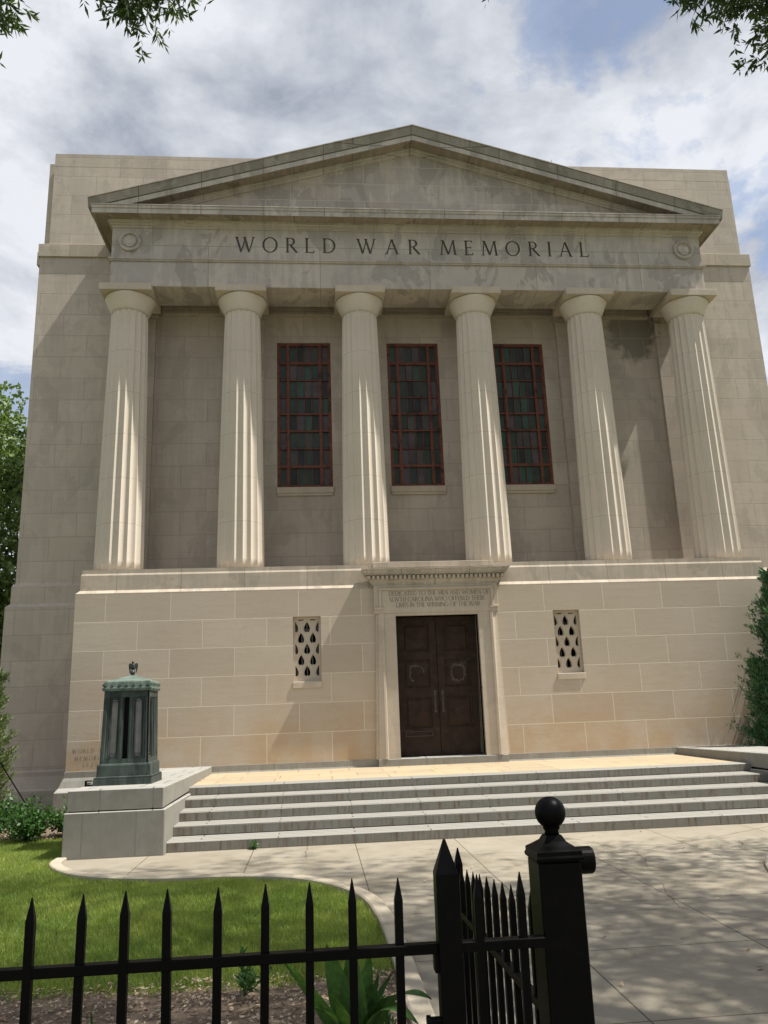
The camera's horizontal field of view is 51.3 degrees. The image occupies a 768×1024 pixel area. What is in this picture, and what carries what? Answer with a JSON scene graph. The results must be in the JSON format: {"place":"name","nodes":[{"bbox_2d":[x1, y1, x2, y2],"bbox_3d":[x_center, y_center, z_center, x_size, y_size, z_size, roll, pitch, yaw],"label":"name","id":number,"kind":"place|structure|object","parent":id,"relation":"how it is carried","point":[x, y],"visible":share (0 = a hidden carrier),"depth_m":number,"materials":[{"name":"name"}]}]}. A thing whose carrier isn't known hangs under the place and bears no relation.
{"place":"outdoors","nodes":[
{"label":"outdoors","id":0,"kind":"place"},
{"bbox_2d":[0,808,61,840],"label":"mulch bed","id":1,"kind":"object","parent":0,"point":[44,835],"depth_m":14.52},
{"bbox_2d":[0,668,19,800],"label":"juniper","id":2,"kind":"object","parent":1,"relation":"on","point":[4,740],"visible":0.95,"depth_m":16.05,"materials":[{"name":"green plant"}]},
{"bbox_2d":[0,762,27,807],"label":"guy wire","id":3,"kind":"object","parent":2,"relation":"attached to","point":[12,782],"visible":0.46,"depth_m":15.64,"materials":[{"name":"black metal"}]},
{"bbox_2d":[0,793,26,834],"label":"shrub","id":4,"kind":"object","parent":1,"relation":"on","point":[3,807],"visible":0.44,"depth_m":14.12,"materials":[{"name":"green plant"}]},
{"bbox_2d":[0,792,60,840],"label":"shrub","id":5,"kind":"object","parent":1,"relation":"on","point":[31,823],"visible":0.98,"depth_m":13.66,"materials":[{"name":"green plant"}]},
{"bbox_2d":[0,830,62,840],"bbox_3d":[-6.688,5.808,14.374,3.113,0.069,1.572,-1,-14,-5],"label":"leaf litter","id":6,"kind":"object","parent":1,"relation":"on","point":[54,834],"visible":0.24,"depth_m":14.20,"materials":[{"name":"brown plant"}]},
{"bbox_2d":[46,794,66,833],"bbox_3d":[-5.519,5.360,14.285,0.942,0.792,0.951,-1,-14,-5],"label":"shrub","id":7,"kind":"object","parent":1,"relation":"on","point":[59,819],"visible":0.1,"depth_m":14.05,"materials":[{"name":"green plant"}]},
{"bbox_2d":[0,837,393,1002],"bbox_3d":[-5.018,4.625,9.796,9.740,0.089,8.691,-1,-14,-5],"label":"grass","id":8,"kind":"structure","parent":0,"point":[28,867],"depth_m":8.02,"materials":[{"name":"green plant"}]},
{"bbox_2d":[0,966,410,1023],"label":"mulch bed","id":9,"kind":"object","parent":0,"point":[238,1007],"visible":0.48,"depth_m":5.69,"materials":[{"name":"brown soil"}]},
{"bbox_2d":[90,1011,93,1023],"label":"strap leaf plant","id":10,"kind":"object","parent":9,"relation":"on","point":[91,1020],"visible":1,"depth_m":4.23,"materials":[{"name":"green plant"}]},
{"bbox_2d":[233,945,272,996],"bbox_3d":[-0.991,3.351,5.872,0.253,0.363,0.385,5,-15,-26],"label":"weed","id":11,"kind":"object","parent":9,"relation":"on","point":[247,982],"visible":0.81,"depth_m":5.81,"materials":[{"name":"green plant"}]},
{"bbox_2d":[285,944,431,1023],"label":"strap leaf plant","id":12,"kind":"object","parent":9,"relation":"on","point":[374,1007],"visible":0.81,"depth_m":4.51,"materials":[{"name":"green plant"}]},
{"bbox_2d":[328,994,408,1023],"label":"weed","id":13,"kind":"object","parent":9,"relation":"on","point":[387,1019],"visible":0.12,"depth_m":4.74,"materials":[{"name":"green plant"}]},
{"bbox_2d":[426,839,465,1023],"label":"spike post","id":14,"kind":"object","parent":9,"relation":"on","point":[448,968],"visible":0.98,"depth_m":3.01,"materials":[{"name":"black metal"}]},
{"bbox_2d":[0,878,437,1023],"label":"iron fence","id":15,"kind":"object","parent":14,"relation":"attached to","point":[28,972],"visible":1,"depth_m":2.95,"materials":[{"name":"black metal"}]},
{"bbox_2d":[0,124,767,814],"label":"memorial building","id":16,"kind":"structure","parent":0,"point":[412,444],"depth_m":21.16,"materials":[{"name":"stone"}]},
{"bbox_2d":[277,343,333,495],"bbox_3d":[-2.193,-2.583,22.081,1.535,4.470,0.260,-1,-14,-5],"label":"window","id":17,"kind":"structure","parent":16,"relation":"in","point":[304,410],"depth_m":22.08,"materials":[{"name":"black glass"}]},
{"bbox_2d":[386,344,446,494],"bbox_3d":[0.867,-2.626,22.352,1.510,4.470,0.260,-1,-14,-5],"label":"window","id":18,"kind":"structure","parent":16,"relation":"in","point":[415,424],"depth_m":22.35,"materials":[{"name":"black glass"}]},
{"bbox_2d":[396,617,440,756],"bbox_3d":[0.785,4.041,18.660,0.959,3.165,0.190,-1,-14,-5],"label":"door","id":19,"kind":"structure","parent":16,"relation":"in","point":[419,716],"depth_m":18.66,"materials":[{"name":"brown metal"}]},
{"bbox_2d":[435,616,482,754],"bbox_3d":[1.752,4.028,18.746,0.959,3.165,0.190,-1,-14,-5],"label":"door","id":20,"kind":"structure","parent":16,"relation":"in","point":[456,645],"depth_m":18.74,"materials":[{"name":"brown metal"}]},
{"bbox_2d":[493,344,555,493],"bbox_3d":[3.910,-2.669,22.621,1.510,4.470,0.260,-1,-14,-5],"label":"window","id":21,"kind":"structure","parent":16,"relation":"in","point":[519,368],"depth_m":22.64,"materials":[{"name":"black glass"}]},
{"bbox_2d":[0,0,767,590],"label":"sky","id":22,"kind":"structure","parent":0,"point":[578,83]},
{"bbox_2d":[62,823,767,1023],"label":"path","id":23,"kind":"structure","parent":0,"point":[705,970],"depth_m":8.49,"materials":[{"name":"concrete"}]},
{"bbox_2d":[248,840,258,848],"bbox_3d":[-1.951,5.033,12.077,0.195,0.187,0.163,-4,-14,8],"label":"weed","id":24,"kind":"object","parent":23,"relation":"on","point":[254,844],"visible":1,"depth_m":12.05,"materials":[{"name":"green plant"}]},
{"bbox_2d":[166,754,767,852],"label":"entrance steps","id":25,"kind":"structure","parent":23,"relation":"on","point":[298,791],"depth_m":13.79,"materials":[{"name":"stone"}]},
{"bbox_2d":[524,796,595,1023],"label":"ball post","id":26,"kind":"object","parent":23,"relation":"on","point":[559,865],"visible":1,"depth_m":3.11,"materials":[{"name":"black metal"}]},
{"bbox_2d":[454,848,539,1023],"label":"iron gate","id":27,"kind":"structure","parent":26,"relation":"attached to","point":[501,959],"depth_m":3.98,"materials":[{"name":"black metal"}]},
{"bbox_2d":[388,831,762,985],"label":"leaf litter","id":28,"kind":"object","parent":23,"relation":"on","point":[622,984],"visible":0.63,"depth_m":6.96,"materials":[{"name":"brown plant"}]},
{"bbox_2d":[195,797,748,835],"bbox_3d":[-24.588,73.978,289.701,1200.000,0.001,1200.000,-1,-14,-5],"label":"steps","id":29,"kind":"structure","parent":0,"point":[459,808],"depth_m":14.96,"materials":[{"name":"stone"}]},
{"bbox_2d":[0,380,28,662],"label":"shade tree","id":30,"kind":"object","parent":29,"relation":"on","point":[12,459],"visible":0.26,"depth_m":29.53,"materials":[{"name":"green plant"}]},
{"bbox_2d":[0,0,213,67],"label":"oak tree","id":31,"kind":"object","parent":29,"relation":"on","point":[123,10],"visible":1,"depth_m":6.01,"materials":[{"name":"green plant"}]},
{"bbox_2d":[61,766,211,859],"bbox_3d":[-4.238,5.331,14.647,1.470,1.012,5.790,-1,-14,-5],"label":"stair pedestal","id":32,"kind":"object","parent":29,"relation":"on","point":[120,821],"visible":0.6,"depth_m":11.90,"materials":[{"name":"stone"}]},
{"bbox_2d":[84,780,92,786],"bbox_3d":[-4.698,4.325,12.743,0.115,0.090,0.080,-1,-14,-5],"label":"floodlight","id":33,"kind":"object","parent":32,"relation":"on","point":[88,784],"visible":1,"depth_m":12.72,"materials":[{"name":"black metal"}]},
{"bbox_2d":[93,661,161,785],"bbox_3d":[-4.252,3.512,13.437,0.910,2.008,0.910,-1,-14,-5],"label":"bronze lantern","id":34,"kind":"object","parent":32,"relation":"on","point":[129,745],"visible":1,"depth_m":13.09,"materials":[{"name":"green metal"}]},
{"bbox_2d":[49,857,434,1023],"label":"kerb","id":35,"kind":"structure","parent":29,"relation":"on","point":[419,1008],"depth_m":9.01,"materials":[{"name":"concrete"}]},
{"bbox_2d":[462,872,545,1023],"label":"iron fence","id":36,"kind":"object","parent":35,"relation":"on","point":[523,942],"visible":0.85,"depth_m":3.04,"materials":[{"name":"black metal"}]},
{"bbox_2d":[482,0,767,75],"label":"oak tree","id":37,"kind":"object","parent":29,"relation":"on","point":[736,8],"visible":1,"depth_m":6.59,"materials":[{"name":"green plant"}]},
{"bbox_2d":[677,745,767,796],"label":"stair pedestal","id":38,"kind":"object","parent":29,"relation":"on","point":[756,757],"visible":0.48,"depth_m":16.36,"materials":[{"name":"stone"}]},
{"bbox_2d":[765,855,767,869],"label":"kerb","id":39,"kind":"structure","parent":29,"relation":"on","point":[766,861],"depth_m":9.60,"materials":[{"name":"concrete"}]},
{"label":"mulch bed","id":40,"kind":"structure","parent":29,"relation":"on","visible":0},
{"bbox_2d":[725,567,767,746],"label":"juniper","id":41,"kind":"object","parent":40,"relation":"on","point":[757,666],"visible":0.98,"depth_m":18.23,"materials":[{"name":"green plant"}]}
]}

